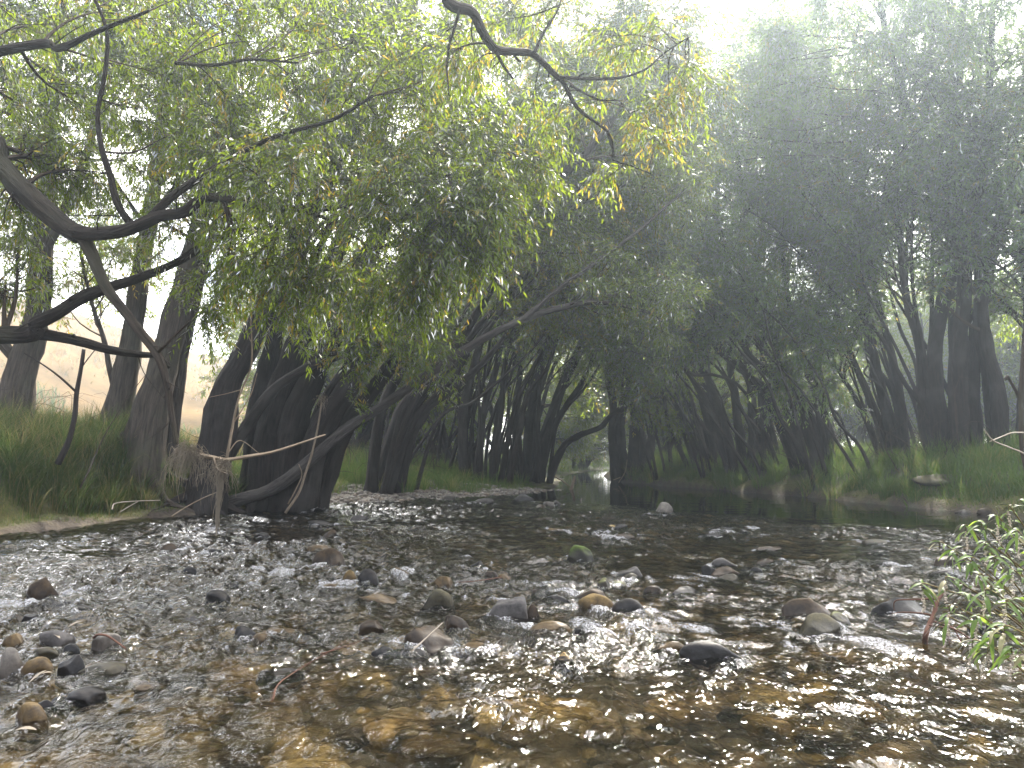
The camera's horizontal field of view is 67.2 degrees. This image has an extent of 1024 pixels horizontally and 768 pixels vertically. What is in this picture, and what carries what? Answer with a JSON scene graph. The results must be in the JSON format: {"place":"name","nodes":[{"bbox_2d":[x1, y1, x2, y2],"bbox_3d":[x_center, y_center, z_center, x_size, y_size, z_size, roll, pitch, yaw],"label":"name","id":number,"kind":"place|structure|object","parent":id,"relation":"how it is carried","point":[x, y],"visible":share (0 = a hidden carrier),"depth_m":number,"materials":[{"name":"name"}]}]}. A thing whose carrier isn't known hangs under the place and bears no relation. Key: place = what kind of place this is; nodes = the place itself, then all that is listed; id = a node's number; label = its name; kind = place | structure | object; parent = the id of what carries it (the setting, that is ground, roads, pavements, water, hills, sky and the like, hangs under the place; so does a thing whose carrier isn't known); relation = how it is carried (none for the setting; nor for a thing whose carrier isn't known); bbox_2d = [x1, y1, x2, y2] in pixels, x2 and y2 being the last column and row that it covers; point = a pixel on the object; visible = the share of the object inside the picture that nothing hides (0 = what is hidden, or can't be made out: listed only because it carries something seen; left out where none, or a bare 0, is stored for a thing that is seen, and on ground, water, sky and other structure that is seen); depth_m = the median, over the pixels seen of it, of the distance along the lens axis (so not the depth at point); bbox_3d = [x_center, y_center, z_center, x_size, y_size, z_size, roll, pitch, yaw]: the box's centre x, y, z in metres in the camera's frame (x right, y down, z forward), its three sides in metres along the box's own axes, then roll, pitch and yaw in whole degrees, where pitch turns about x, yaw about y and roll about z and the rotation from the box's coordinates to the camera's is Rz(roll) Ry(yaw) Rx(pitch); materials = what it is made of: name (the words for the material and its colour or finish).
{"place":"outdoors","nodes":[
{"label":"outdoors","id":0,"kind":"place"},
{"bbox_2d":[0,296,253,439],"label":"hill","id":1,"kind":"structure","parent":0,"point":[100,385],"depth_m":75.00,"materials":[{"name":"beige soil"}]},
{"bbox_2d":[0,469,1023,767],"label":"water","id":2,"kind":"structure","parent":0,"point":[594,487],"depth_m":8.46,"materials":[{"name":"clear liquid"}]},
{"bbox_2d":[0,437,1023,767],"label":"ground","id":3,"kind":"structure","parent":0,"point":[342,719],"depth_m":6.40,"materials":[{"name":"grey gravel"}]},
{"bbox_2d":[24,341,103,464],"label":"dead sapling","id":4,"kind":"object","parent":3,"relation":"on","point":[64,449],"visible":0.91,"depth_m":12.58,"materials":[{"name":"brown wood"}]},
{"bbox_2d":[0,0,217,418],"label":"willow tree","id":5,"kind":"object","parent":3,"relation":"on","point":[20,372],"visible":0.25,"depth_m":15.28,"materials":[{"name":"green plant"}]},
{"bbox_2d":[0,393,248,526],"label":"grass","id":6,"kind":"structure","parent":3,"relation":"on","point":[46,437],"depth_m":14.23,"materials":[{"name":"green plant"}]},
{"bbox_2d":[0,0,259,503],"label":"willow tree","id":7,"kind":"object","parent":3,"relation":"on","point":[123,373],"visible":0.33,"depth_m":16.44,"materials":[{"name":"green plant"}]},
{"bbox_2d":[62,0,339,512],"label":"willow tree","id":8,"kind":"object","parent":3,"relation":"on","point":[149,416],"visible":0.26,"depth_m":15.56,"materials":[{"name":"green plant"}]},
{"bbox_2d":[190,275,371,426],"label":"willow tree","id":9,"kind":"object","parent":3,"relation":"on","point":[218,372],"visible":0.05,"depth_m":41.54,"materials":[{"name":"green plant"}]},
{"bbox_2d":[0,0,589,443],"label":"willow tree","id":10,"kind":"object","parent":3,"relation":"on","point":[438,242],"visible":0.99,"depth_m":7.46,"materials":[{"name":"green plant"}]},
{"bbox_2d":[175,309,325,473],"bbox_3d":[-2.755,0.087,8.532,0.609,1.777,1.750,-3,-6,32],"label":"dead branch","id":11,"kind":"object","parent":10,"relation":"attached to","point":[213,458],"visible":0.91,"depth_m":8.07,"materials":[{"name":"brown wood"}]},
{"bbox_2d":[160,439,211,502],"bbox_3d":[-3.305,0.881,7.852,0.501,0.663,0.372,1,-5,-13],"label":"debris bundle","id":12,"kind":"object","parent":11,"relation":"attached to","point":[188,455],"visible":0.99,"depth_m":7.84,"materials":[{"name":"brown plant"}]},
{"bbox_2d":[196,454,239,535],"bbox_3d":[-3.006,1.122,7.886,0.400,0.856,0.330,-1,-5,15],"label":"debris bundle","id":13,"kind":"object","parent":11,"relation":"hanging from","point":[219,477],"visible":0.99,"depth_m":7.87,"materials":[{"name":"brown plant"}]},
{"bbox_2d":[110,0,549,518],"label":"willow tree","id":14,"kind":"object","parent":3,"relation":"on","point":[217,418],"visible":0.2,"depth_m":15.88,"materials":[{"name":"green plant"}]},
{"bbox_2d":[188,442,495,492],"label":"grass","id":15,"kind":"structure","parent":3,"relation":"on","point":[358,477],"depth_m":25.18,"materials":[{"name":"green plant"}]},
{"bbox_2d":[245,221,487,451],"bbox_3d":[-5.536,-2.128,37.471,13.284,13.263,13.356,1,-5,-6],"label":"willow tree","id":16,"kind":"object","parent":3,"relation":"on","point":[367,427],"visible":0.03,"depth_m":37.31,"materials":[{"name":"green plant"}]},
{"bbox_2d":[234,474,561,516],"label":"gravel","id":17,"kind":"structure","parent":3,"relation":"on","point":[377,496],"depth_m":21.25,"materials":[{"name":"grey gravel"}]},
{"bbox_2d":[289,235,534,463],"bbox_3d":[-5.377,-1.435,33.917,9.784,11.706,14.148,4,-6,-37],"label":"willow tree","id":18,"kind":"object","parent":3,"relation":"on","point":[445,437],"visible":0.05,"depth_m":31.71,"materials":[{"name":"green plant"}]},
{"bbox_2d":[395,648,432,668],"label":"rock","id":19,"kind":"object","parent":3,"relation":"on","point":[407,663],"visible":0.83,"depth_m":4.88,"materials":[{"name":"stone"}]},
{"bbox_2d":[397,669,458,695],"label":"rock","id":20,"kind":"object","parent":3,"relation":"on","point":[404,682],"visible":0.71,"depth_m":4.53,"materials":[{"name":"stone"}]},
{"bbox_2d":[395,739,476,767],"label":"rock","id":21,"kind":"object","parent":3,"relation":"on","point":[440,752],"visible":1,"depth_m":3.35,"materials":[{"name":"stone"}]},
{"bbox_2d":[436,293,494,467],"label":"slender willow","id":22,"kind":"object","parent":3,"relation":"on","point":[441,434],"visible":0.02,"depth_m":30.76,"materials":[{"name":"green plant"}]},
{"bbox_2d":[233,0,719,525],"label":"willow tree","id":23,"kind":"object","parent":3,"relation":"on","point":[285,394],"visible":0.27,"depth_m":16.60,"materials":[{"name":"green plant"}]},
{"bbox_2d":[443,699,512,731],"bbox_3d":[-0.172,1.729,3.971,0.381,0.155,0.287,0,-5,0],"label":"rock","id":24,"kind":"object","parent":3,"relation":"on","point":[479,707],"visible":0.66,"depth_m":3.91,"materials":[{"name":"stone"}]},
{"bbox_2d":[414,473,545,492],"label":"grass","id":25,"kind":"structure","parent":3,"relation":"on","point":[493,483],"depth_m":25.14,"materials":[{"name":"green plant"}]},
{"bbox_2d":[392,338,573,455],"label":"willow tree","id":26,"kind":"object","parent":3,"relation":"on","point":[496,396],"visible":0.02,"depth_m":42.66,"materials":[{"name":"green plant"}]},
{"bbox_2d":[229,121,742,506],"bbox_3d":[-1.078,-1.096,15.279,11.133,8.056,3.310,0,-5,0],"label":"willow tree","id":27,"kind":"object","parent":3,"relation":"on","point":[293,473],"visible":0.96,"depth_m":15.71,"materials":[{"name":"green plant"}]},
{"bbox_2d":[342,30,638,483],"bbox_3d":[-0.282,-4.678,27.666,11.338,18.107,7.155,0,-5,0],"label":"willow tree","id":28,"kind":"object","parent":3,"relation":"on","point":[469,459],"visible":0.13,"depth_m":27.22,"materials":[{"name":"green plant"}]},
{"bbox_2d":[411,278,572,460],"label":"slender willow","id":29,"kind":"object","parent":3,"relation":"on","point":[445,409],"visible":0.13,"depth_m":27.31,"materials":[{"name":"green plant"}]},
{"bbox_2d":[408,234,608,464],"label":"willow tree","id":30,"kind":"object","parent":3,"relation":"on","point":[549,374],"visible":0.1,"depth_m":37.75,"materials":[{"name":"green plant"}]},
{"bbox_2d":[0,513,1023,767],"bbox_3d":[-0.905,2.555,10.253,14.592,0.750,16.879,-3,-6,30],"label":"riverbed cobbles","id":31,"kind":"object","parent":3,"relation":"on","point":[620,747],"visible":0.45,"depth_m":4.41,"materials":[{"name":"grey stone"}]},
{"bbox_2d":[0,647,23,686],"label":"rock","id":32,"kind":"object","parent":31,"relation":"on","point":[11,661],"visible":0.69,"depth_m":4.35,"materials":[{"name":"stone"}]},
{"bbox_2d":[13,702,47,744],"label":"rock","id":33,"kind":"object","parent":31,"relation":"on","point":[29,712],"visible":0.92,"depth_m":3.57,"materials":[{"name":"stone"}]},
{"bbox_2d":[17,656,52,693],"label":"rock","id":34,"kind":"object","parent":31,"relation":"on","point":[37,664],"visible":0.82,"depth_m":4.34,"materials":[{"name":"stone"}]},
{"bbox_2d":[23,577,65,612],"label":"rock","id":35,"kind":"object","parent":31,"relation":"on","point":[42,588],"visible":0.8,"depth_m":6.64,"materials":[{"name":"brown stone"}]},
{"bbox_2d":[39,630,75,654],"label":"rock","id":36,"kind":"object","parent":31,"relation":"on","point":[49,638],"visible":0.52,"depth_m":5.00,"materials":[{"name":"grey stone"}]},
{"bbox_2d":[55,655,84,690],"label":"rock","id":37,"kind":"object","parent":31,"relation":"on","point":[74,664],"visible":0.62,"depth_m":4.41,"materials":[{"name":"stone"}]},
{"bbox_2d":[64,686,107,716],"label":"rock","id":38,"kind":"object","parent":31,"relation":"on","point":[84,696],"visible":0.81,"depth_m":3.91,"materials":[{"name":"stone"}]},
{"bbox_2d":[70,661,133,693],"bbox_3d":[-2.341,1.685,4.425,0.347,0.185,0.226,0,-5,0],"label":"rock","id":39,"kind":"object","parent":31,"relation":"on","point":[107,670],"visible":0.82,"depth_m":4.35,"materials":[{"name":"grey stone"}]},
{"bbox_2d":[88,633,123,662],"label":"rock","id":40,"kind":"object","parent":31,"relation":"on","point":[100,643],"visible":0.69,"depth_m":4.95,"materials":[{"name":"stone"}]},
{"bbox_2d":[133,683,167,704],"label":"rock","id":41,"kind":"object","parent":31,"relation":"on","point":[140,689],"visible":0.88,"depth_m":4.12,"materials":[{"name":"stone"}]},
{"bbox_2d":[151,673,207,700],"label":"rock","id":42,"kind":"object","parent":31,"relation":"on","point":[200,689],"visible":0.72,"depth_m":4.28,"materials":[{"name":"grey stone"}]},
{"bbox_2d":[255,668,304,693],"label":"rock","id":43,"kind":"object","parent":31,"relation":"on","point":[266,679],"visible":0.91,"depth_m":4.40,"materials":[{"name":"stone"}]},
{"bbox_2d":[312,548,348,576],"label":"rock","id":44,"kind":"object","parent":31,"relation":"on","point":[331,557],"visible":0.6,"depth_m":8.62,"materials":[{"name":"brown stone"}]},
{"bbox_2d":[354,593,397,615],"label":"rock","id":45,"kind":"object","parent":31,"relation":"on","point":[381,598],"visible":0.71,"depth_m":6.45,"materials":[{"name":"stone"}]},
{"bbox_2d":[404,625,454,666],"bbox_3d":[-0.541,1.738,5.101,0.332,0.266,0.261,0,-5,0],"label":"rock","id":46,"kind":"object","parent":31,"relation":"on","point":[436,640],"visible":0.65,"depth_m":5.03,"materials":[{"name":"grey stone"}]},
{"bbox_2d":[418,589,455,621],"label":"rock","id":47,"kind":"object","parent":31,"relation":"on","point":[438,597],"visible":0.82,"depth_m":6.31,"materials":[{"name":"grey stone"}]},
{"bbox_2d":[455,642,497,665],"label":"rock","id":48,"kind":"object","parent":31,"relation":"on","point":[476,657],"visible":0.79,"depth_m":4.96,"materials":[{"name":"stone"}]},
{"bbox_2d":[487,596,532,637],"bbox_3d":[-0.009,1.776,5.873,0.356,0.313,0.194,0,-5,0],"label":"rock","id":49,"kind":"object","parent":31,"relation":"on","point":[516,607],"visible":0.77,"depth_m":5.80,"materials":[{"name":"grey stone"}]},
{"bbox_2d":[524,621,571,650],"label":"rock","id":50,"kind":"object","parent":31,"relation":"on","point":[550,626],"visible":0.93,"depth_m":5.37,"materials":[{"name":"stone"}]},
{"bbox_2d":[549,652,577,681],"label":"rock","id":51,"kind":"object","parent":31,"relation":"on","point":[564,672],"visible":0.91,"depth_m":4.55,"materials":[{"name":"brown stone"}]},
{"bbox_2d":[609,598,646,624],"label":"rock","id":52,"kind":"object","parent":31,"relation":"on","point":[628,604],"visible":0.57,"depth_m":6.02,"materials":[{"name":"stone"}]},
{"bbox_2d":[650,641,683,666],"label":"rock","id":53,"kind":"object","parent":31,"relation":"on","point":[670,657],"visible":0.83,"depth_m":4.92,"materials":[{"name":"stone"}]},
{"bbox_2d":[677,640,745,681],"bbox_3d":[1.225,1.702,4.765,0.415,0.232,0.198,0,-5,0],"label":"rock","id":54,"kind":"object","parent":31,"relation":"on","point":[708,651],"visible":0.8,"depth_m":4.70,"materials":[{"name":"stone"}]},
{"bbox_2d":[716,707,771,729],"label":"rock","id":55,"kind":"object","parent":31,"relation":"on","point":[735,714],"visible":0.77,"depth_m":3.86,"materials":[{"name":"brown stone"}]},
{"bbox_2d":[793,613,845,653],"bbox_3d":[2.108,1.740,5.372,0.387,0.287,0.233,3,-6,-28],"label":"rock","id":56,"kind":"object","parent":31,"relation":"on","point":[817,624],"visible":0.84,"depth_m":5.29,"materials":[{"name":"grey stone"}]},
{"bbox_2d":[892,591,975,649],"bbox_3d":[2.773,1.577,5.081,0.442,0.400,0.246,0,-5,0],"label":"driftwood branch","id":57,"kind":"object","parent":31,"relation":"on","point":[931,620],"visible":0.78,"depth_m":5.06,"materials":[{"name":"brown wood"}]},
{"bbox_2d":[448,297,585,469],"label":"slender willow","id":58,"kind":"object","parent":3,"relation":"on","point":[490,419],"visible":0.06,"depth_m":27.73,"materials":[{"name":"green plant"}]},
{"bbox_2d":[65,377,1014,474],"bbox_3d":[1.848,2.853,27.646,28.745,4.818,19.129,0,-5,0],"label":"brushwood","id":59,"kind":"object","parent":3,"relation":"on","point":[681,437],"visible":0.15,"depth_m":23.42,"materials":[{"name":"green plant"}]},
{"bbox_2d":[483,327,609,470],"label":"slender willow","id":60,"kind":"object","parent":3,"relation":"on","point":[564,366],"visible":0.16,"depth_m":30.32,"materials":[{"name":"green plant"}]},
{"bbox_2d":[488,271,604,479],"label":"slender willow","id":61,"kind":"object","parent":3,"relation":"on","point":[502,445],"visible":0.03,"depth_m":29.17,"materials":[{"name":"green plant"}]},
{"bbox_2d":[476,347,625,470],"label":"willow tree","id":62,"kind":"object","parent":3,"relation":"on","point":[562,436],"visible":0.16,"depth_m":46.81,"materials":[{"name":"green plant"}]},
{"bbox_2d":[363,0,754,493],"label":"willow tree","id":63,"kind":"object","parent":3,"relation":"on","point":[389,461],"visible":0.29,"depth_m":20.80,"materials":[{"name":"green plant"}]},
{"bbox_2d":[406,0,740,222],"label":"willow tree","id":64,"kind":"object","parent":3,"relation":"on","point":[497,49],"visible":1,"depth_m":6.88,"materials":[{"name":"green plant"}]},
{"bbox_2d":[442,118,712,483],"bbox_3d":[2.475,-3.720,31.525,12.319,17.097,6.673,0,-5,0],"label":"willow tree","id":65,"kind":"object","parent":3,"relation":"on","point":[532,459],"visible":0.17,"depth_m":30.55,"materials":[{"name":"green plant"}]},
{"bbox_2d":[578,593,613,625],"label":"rock","id":66,"kind":"object","parent":3,"relation":"on","point":[586,602],"visible":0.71,"depth_m":6.10,"materials":[{"name":"stone"}]},
{"bbox_2d":[558,386,647,469],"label":"willow tree","id":67,"kind":"object","parent":3,"relation":"on","point":[597,449],"visible":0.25,"depth_m":55.97,"materials":[{"name":"green plant"}]},
{"bbox_2d":[620,350,672,480],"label":"slender willow","id":68,"kind":"object","parent":3,"relation":"on","point":[654,468],"visible":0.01,"depth_m":30.87,"materials":[{"name":"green plant"}]},
{"bbox_2d":[562,338,754,481],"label":"willow tree","id":69,"kind":"object","parent":3,"relation":"on","point":[619,457],"visible":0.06,"depth_m":33.63,"materials":[{"name":"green plant"}]},
{"bbox_2d":[567,275,761,479],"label":"slender willow","id":70,"kind":"object","parent":3,"relation":"on","point":[745,443],"visible":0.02,"depth_m":25.62,"materials":[{"name":"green plant"}]},
{"bbox_2d":[615,321,717,478],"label":"slender willow","id":71,"kind":"object","parent":3,"relation":"on","point":[705,451],"visible":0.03,"depth_m":28.07,"materials":[{"name":"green plant"}]},
{"bbox_2d":[627,107,742,468],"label":"willow tree","id":72,"kind":"object","parent":3,"relation":"on","point":[706,438],"visible":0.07,"depth_m":29.93,"materials":[{"name":"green plant"}]},
{"bbox_2d":[558,0,849,471],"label":"willow tree","id":73,"kind":"object","parent":3,"relation":"on","point":[694,340],"visible":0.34,"depth_m":24.13,"materials":[{"name":"green plant"}]},
{"bbox_2d":[670,246,783,470],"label":"slender willow","id":74,"kind":"object","parent":3,"relation":"on","point":[750,422],"visible":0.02,"depth_m":26.33,"materials":[{"name":"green plant"}]},
{"bbox_2d":[642,206,827,490],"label":"slender willow","id":75,"kind":"object","parent":3,"relation":"on","point":[750,277],"visible":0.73,"depth_m":21.45,"materials":[{"name":"green plant"}]},
{"bbox_2d":[599,0,883,476],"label":"willow tree","id":76,"kind":"object","parent":3,"relation":"on","point":[729,458],"visible":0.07,"depth_m":27.14,"materials":[{"name":"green plant"}]},
{"bbox_2d":[629,258,856,443],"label":"willow tree","id":77,"kind":"object","parent":3,"relation":"on","point":[742,399],"visible":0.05,"depth_m":37.08,"materials":[{"name":"green plant"}]},
{"bbox_2d":[674,203,825,469],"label":"slender willow","id":78,"kind":"object","parent":3,"relation":"on","point":[800,460],"visible":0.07,"depth_m":24.04,"materials":[{"name":"green plant"}]},
{"bbox_2d":[649,232,871,476],"bbox_3d":[6.932,-0.666,21.845,6.132,7.270,2.892,-1,-5,8],"label":"slender willow","id":79,"kind":"object","parent":3,"relation":"on","point":[783,303],"visible":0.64,"depth_m":21.66,"materials":[{"name":"green plant"}]},
{"bbox_2d":[777,598,830,633],"bbox_3d":[2.306,1.814,5.970,0.480,0.300,0.242,0,-5,0],"label":"rock","id":80,"kind":"object","parent":3,"relation":"on","point":[802,608],"visible":0.48,"depth_m":5.96,"materials":[{"name":"grey stone"}]},
{"bbox_2d":[723,116,916,450],"bbox_3d":[9.748,-2.868,24.288,5.310,10.995,5.086,-4,-7,38],"label":"slender willow","id":81,"kind":"object","parent":3,"relation":"on","point":[907,344],"visible":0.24,"depth_m":23.78,"materials":[{"name":"green plant"}]},
{"bbox_2d":[752,213,897,453],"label":"slender willow","id":82,"kind":"object","parent":3,"relation":"on","point":[805,280],"visible":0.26,"depth_m":23.32,"materials":[{"name":"green plant"}]},
{"bbox_2d":[795,731,857,766],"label":"rock","id":83,"kind":"object","parent":3,"relation":"on","point":[828,749],"visible":0.93,"depth_m":3.47,"materials":[{"name":"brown stone"}]},
{"bbox_2d":[717,146,947,424],"bbox_3d":[9.299,-2.176,22.451,5.578,9.473,4.857,2,-6,-23],"label":"slender willow","id":84,"kind":"object","parent":3,"relation":"on","point":[914,394],"visible":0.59,"depth_m":21.92,"materials":[{"name":"green plant"}]},
{"bbox_2d":[683,0,1023,458],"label":"willow tree","id":85,"kind":"object","parent":3,"relation":"on","point":[775,36],"visible":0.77,"depth_m":20.75,"materials":[{"name":"green plant"}]},
{"bbox_2d":[722,0,1000,457],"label":"willow tree","id":86,"kind":"object","parent":3,"relation":"on","point":[825,341],"visible":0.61,"depth_m":22.66,"materials":[{"name":"green plant"}]},
{"bbox_2d":[865,597,937,633],"bbox_3d":[3.070,1.836,6.079,0.550,0.317,0.314,0,-5,0],"label":"rock","id":87,"kind":"object","parent":3,"relation":"on","point":[885,608],"visible":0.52,"depth_m":6.01,"materials":[{"name":"stone"}]},
{"bbox_2d":[819,284,1018,446],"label":"willow tree","id":88,"kind":"object","parent":3,"relation":"on","point":[860,419],"visible":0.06,"depth_m":41.99,"materials":[{"name":"green plant"}]},
{"bbox_2d":[876,292,1022,438],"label":"willow tree","id":89,"kind":"object","parent":3,"relation":"on","point":[945,364],"visible":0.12,"depth_m":38.35,"materials":[{"name":"green plant"}]},
{"bbox_2d":[886,0,1023,447],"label":"willow tree","id":90,"kind":"object","parent":3,"relation":"on","point":[996,406],"visible":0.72,"depth_m":20.15,"materials":[{"name":"green plant"}]},
{"bbox_2d":[891,73,1023,356],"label":"willow tree","id":91,"kind":"object","parent":3,"relation":"on","point":[1006,332],"visible":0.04,"depth_m":25.84,"materials":[{"name":"green plant"}]},
{"bbox_2d":[908,540,1023,628],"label":"waterside weed","id":92,"kind":"object","parent":3,"relation":"on","point":[971,566],"visible":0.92,"depth_m":3.63,"materials":[{"name":"green plant"}]},
{"bbox_2d":[925,585,1023,674],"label":"waterside weed","id":93,"kind":"object","parent":3,"relation":"on","point":[974,626],"visible":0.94,"depth_m":3.33,"materials":[{"name":"green plant"}]},
{"bbox_2d":[954,622,1023,681],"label":"waterside weed","id":94,"kind":"object","parent":3,"relation":"on","point":[1002,650],"visible":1,"depth_m":2.99,"materials":[{"name":"green plant"}]},
{"bbox_2d":[954,499,1023,613],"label":"waterside weed","id":95,"kind":"object","parent":3,"relation":"on","point":[1008,529],"visible":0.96,"depth_m":3.79,"materials":[{"name":"green plant"}]},
{"bbox_2d":[980,265,1022,441],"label":"willow tree","id":96,"kind":"object","parent":3,"relation":"on","point":[1005,372],"visible":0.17,"depth_m":36.23,"materials":[{"name":"green plant"}]},
{"bbox_2d":[1004,325,1023,468],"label":"bare sapling","id":97,"kind":"object","parent":3,"relation":"on","point":[1019,395],"visible":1,"depth_m":6.13,"materials":[{"name":"brown plant"}]},
{"bbox_2d":[0,0,1023,448],"label":"sky","id":98,"kind":"structure","parent":0,"point":[118,320],"materials":[{"name":"white"}]},
{"bbox_2d":[230,426,1023,518],"bbox_3d":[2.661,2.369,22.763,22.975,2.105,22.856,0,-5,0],"label":"grass","id":99,"kind":"structure","parent":0,"point":[773,471],"depth_m":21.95,"materials":[{"name":"green plant"}]},
{"bbox_2d":[632,469,1023,513],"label":"grass","id":100,"kind":"structure","parent":0,"point":[930,491],"depth_m":17.82,"materials":[{"name":"green plant"}]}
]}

